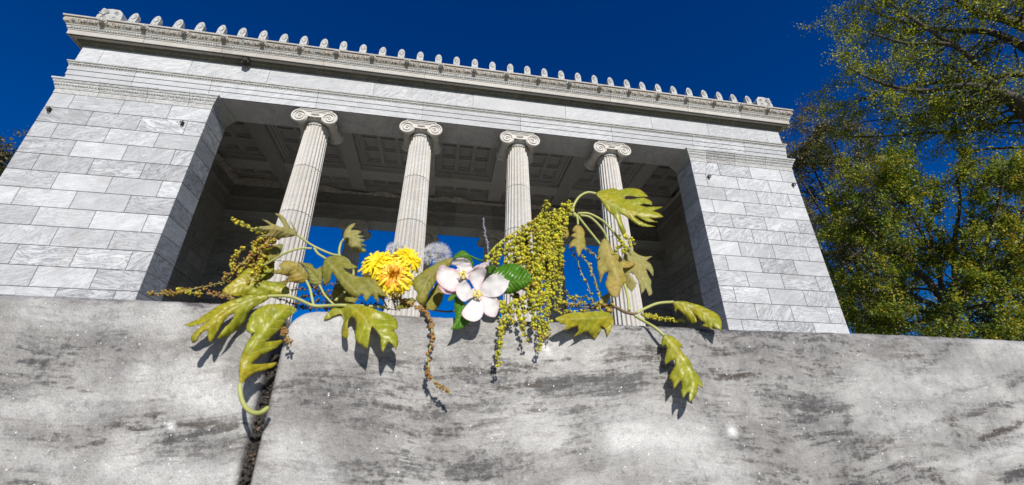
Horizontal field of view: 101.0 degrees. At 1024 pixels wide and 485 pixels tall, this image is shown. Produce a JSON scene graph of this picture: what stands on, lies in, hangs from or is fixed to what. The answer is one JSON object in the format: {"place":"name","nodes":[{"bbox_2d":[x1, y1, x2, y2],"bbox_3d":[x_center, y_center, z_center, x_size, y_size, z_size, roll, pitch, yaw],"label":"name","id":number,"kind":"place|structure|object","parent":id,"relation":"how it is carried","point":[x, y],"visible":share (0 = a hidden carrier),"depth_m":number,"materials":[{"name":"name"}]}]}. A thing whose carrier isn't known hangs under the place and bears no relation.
{"place":"outdoors","nodes":[
{"label":"outdoors","id":0,"kind":"place"},
{"bbox_2d":[0,125,30,176],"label":"broadleaf tree","id":1,"kind":"object","parent":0,"point":[4,157],"visible":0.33,"depth_m":25.44,"materials":[{"name":"green plant"}]},
{"bbox_2d":[0,294,291,484],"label":"marble ledge block","id":2,"kind":"structure","parent":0,"point":[93,391],"depth_m":0.23,"materials":[{"name":"white stone"}]},
{"bbox_2d":[0,8,849,333],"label":"temple","id":3,"kind":"structure","parent":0,"point":[154,154],"depth_m":10.63,"materials":[{"name":"stone"}]},
{"bbox_2d":[241,56,249,65],"bbox_3d":[-6.484,-4.430,10.248,0.198,0.245,0.194,4,-26,-9],"label":"wasp nest","id":4,"kind":"object","parent":3,"relation":"attached to","point":[245,60],"visible":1,"depth_m":10.22,"materials":[{"name":"paper"}]},
{"bbox_2d":[0,0,1023,340],"label":"sky","id":5,"kind":"structure","parent":0,"point":[754,49],"materials":[{"name":"blue"}]},
{"bbox_2d":[781,96,935,332],"bbox_3d":[20.538,1.195,24.987,8.633,21.984,7.227,-10,-27,19],"label":"broadleaf tree","id":6,"kind":"object","parent":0,"point":[844,254],"visible":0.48,"depth_m":26.60,"materials":[{"name":"green plant"}]},
{"bbox_2d":[821,237,949,336],"bbox_3d":[24.664,6.388,28.078,7.787,15.276,8.010,-9,-27,18],"label":"broadleaf tree","id":7,"kind":"object","parent":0,"point":[911,286],"visible":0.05,"depth_m":28.01,"materials":[{"name":"green plant"}]},
{"bbox_2d":[794,0,1023,213],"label":"broadleaf tree","id":8,"kind":"object","parent":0,"point":[992,93],"visible":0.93,"depth_m":18.61,"materials":[{"name":"green plant"}]},
{"bbox_2d":[811,120,1023,340],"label":"broadleaf tree","id":9,"kind":"object","parent":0,"point":[979,273],"visible":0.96,"depth_m":17.39,"materials":[{"name":"green plant"}]},
{"bbox_2d":[924,192,1023,340],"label":"broadleaf tree","id":10,"kind":"object","parent":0,"point":[982,315],"visible":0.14,"depth_m":25.88,"materials":[{"name":"green plant"}]},
{"label":"paved terrace","id":11,"kind":"structure","parent":0,"visible":0},
{"bbox_2d":[250,312,1023,484],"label":"marble ledge block","id":12,"kind":"structure","parent":11,"relation":"on","point":[566,407],"depth_m":0.28,"materials":[{"name":"white stone"}]},
{"bbox_2d":[239,354,280,484],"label":"joint grit","id":13,"kind":"object","parent":12,"relation":"in","point":[255,440],"visible":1,"depth_m":0.24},
{"bbox_2d":[147,213,399,415],"bbox_3d":[-0.154,0.043,0.284,0.161,0.140,0.071,4,-26,-9],"label":"oak sprig","id":14,"kind":"object","parent":12,"relation":"on","point":[250,286],"visible":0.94,"depth_m":0.28,"materials":[{"name":"green plant"}]},
{"bbox_2d":[358,250,394,305],"bbox_3d":[-0.096,0.024,0.305,0.028,0.036,0.031,4,-26,-9],"label":"dandelion","id":15,"kind":"object","parent":12,"relation":"on","point":[371,264],"visible":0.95,"depth_m":0.30,"materials":[{"name":"yellow plant"}]},
{"bbox_2d":[374,260,413,306],"bbox_3d":[-0.081,0.026,0.292,0.024,0.029,0.025,-18,-31,32],"label":"dandelion","id":16,"kind":"object","parent":12,"relation":"on","point":[394,278],"visible":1,"depth_m":0.29,"materials":[{"name":"yellow plant"}]},
{"bbox_2d":[385,241,406,305],"bbox_3d":[-0.089,0.022,0.320,0.018,0.049,0.024,4,-26,-9],"label":"dandelion seed head","id":17,"kind":"object","parent":12,"relation":"on","point":[390,246],"visible":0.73,"depth_m":0.32},
{"bbox_2d":[392,293,414,303],"bbox_3d":[-0.078,0.036,0.299,0.021,0.018,0.008,-13,-29,25],"label":"dry catkin","id":18,"kind":"object","parent":12,"relation":"on","point":[399,298],"visible":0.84,"depth_m":0.29,"materials":[{"name":"brown plant"}]},
{"bbox_2d":[392,246,421,303],"bbox_3d":[-0.077,0.023,0.310,0.021,0.040,0.030,-5,-26,10],"label":"dandelion","id":19,"kind":"object","parent":12,"relation":"on","point":[408,258],"visible":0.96,"depth_m":0.31,"materials":[{"name":"yellow plant"}]},
{"bbox_2d":[395,258,454,312],"bbox_3d":[-0.059,0.030,0.306,0.045,0.043,0.013,14,-29,-27],"label":"oak sprig","id":20,"kind":"object","parent":12,"relation":"on","point":[424,281],"visible":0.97,"depth_m":0.30,"materials":[{"name":"green plant"}]},
{"bbox_2d":[403,298,450,393],"bbox_3d":[-0.058,0.064,0.271,0.046,0.066,0.009,-15,-29,28],"label":"dry catkin","id":21,"kind":"object","parent":12,"relation":"hanging from","point":[420,308],"visible":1,"depth_m":0.27,"materials":[{"name":"brown plant"}]},
{"bbox_2d":[422,242,452,287],"bbox_3d":[-0.059,0.024,0.328,0.025,0.054,0.026,4,-26,-9],"label":"dandelion seed head","id":22,"kind":"object","parent":12,"relation":"on","point":[438,257],"visible":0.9,"depth_m":0.33},
{"bbox_2d":[436,250,531,328],"bbox_3d":[-0.020,0.033,0.296,0.066,0.064,0.030,4,-26,-9],"label":"apple blossom sprig","id":23,"kind":"object","parent":12,"relation":"on","point":[507,279],"visible":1,"depth_m":0.29,"materials":[{"name":"white plant"}]},
{"bbox_2d":[483,218,489,265],"bbox_3d":[-0.022,-0.001,0.353,0.007,0.047,0.006,4,-26,-9],"label":"dry flower spike","id":24,"kind":"object","parent":12,"relation":"on","point":[485,236],"visible":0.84,"depth_m":0.35,"materials":[{"name":"grey plant"}]},
{"bbox_2d":[484,188,721,401],"bbox_3d":[0.065,0.027,0.321,0.173,0.181,0.044,4,-26,-9],"label":"oak sprig","id":25,"kind":"object","parent":12,"relation":"on","point":[610,261],"visible":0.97,"depth_m":0.32,"materials":[{"name":"green plant"}]}
]}

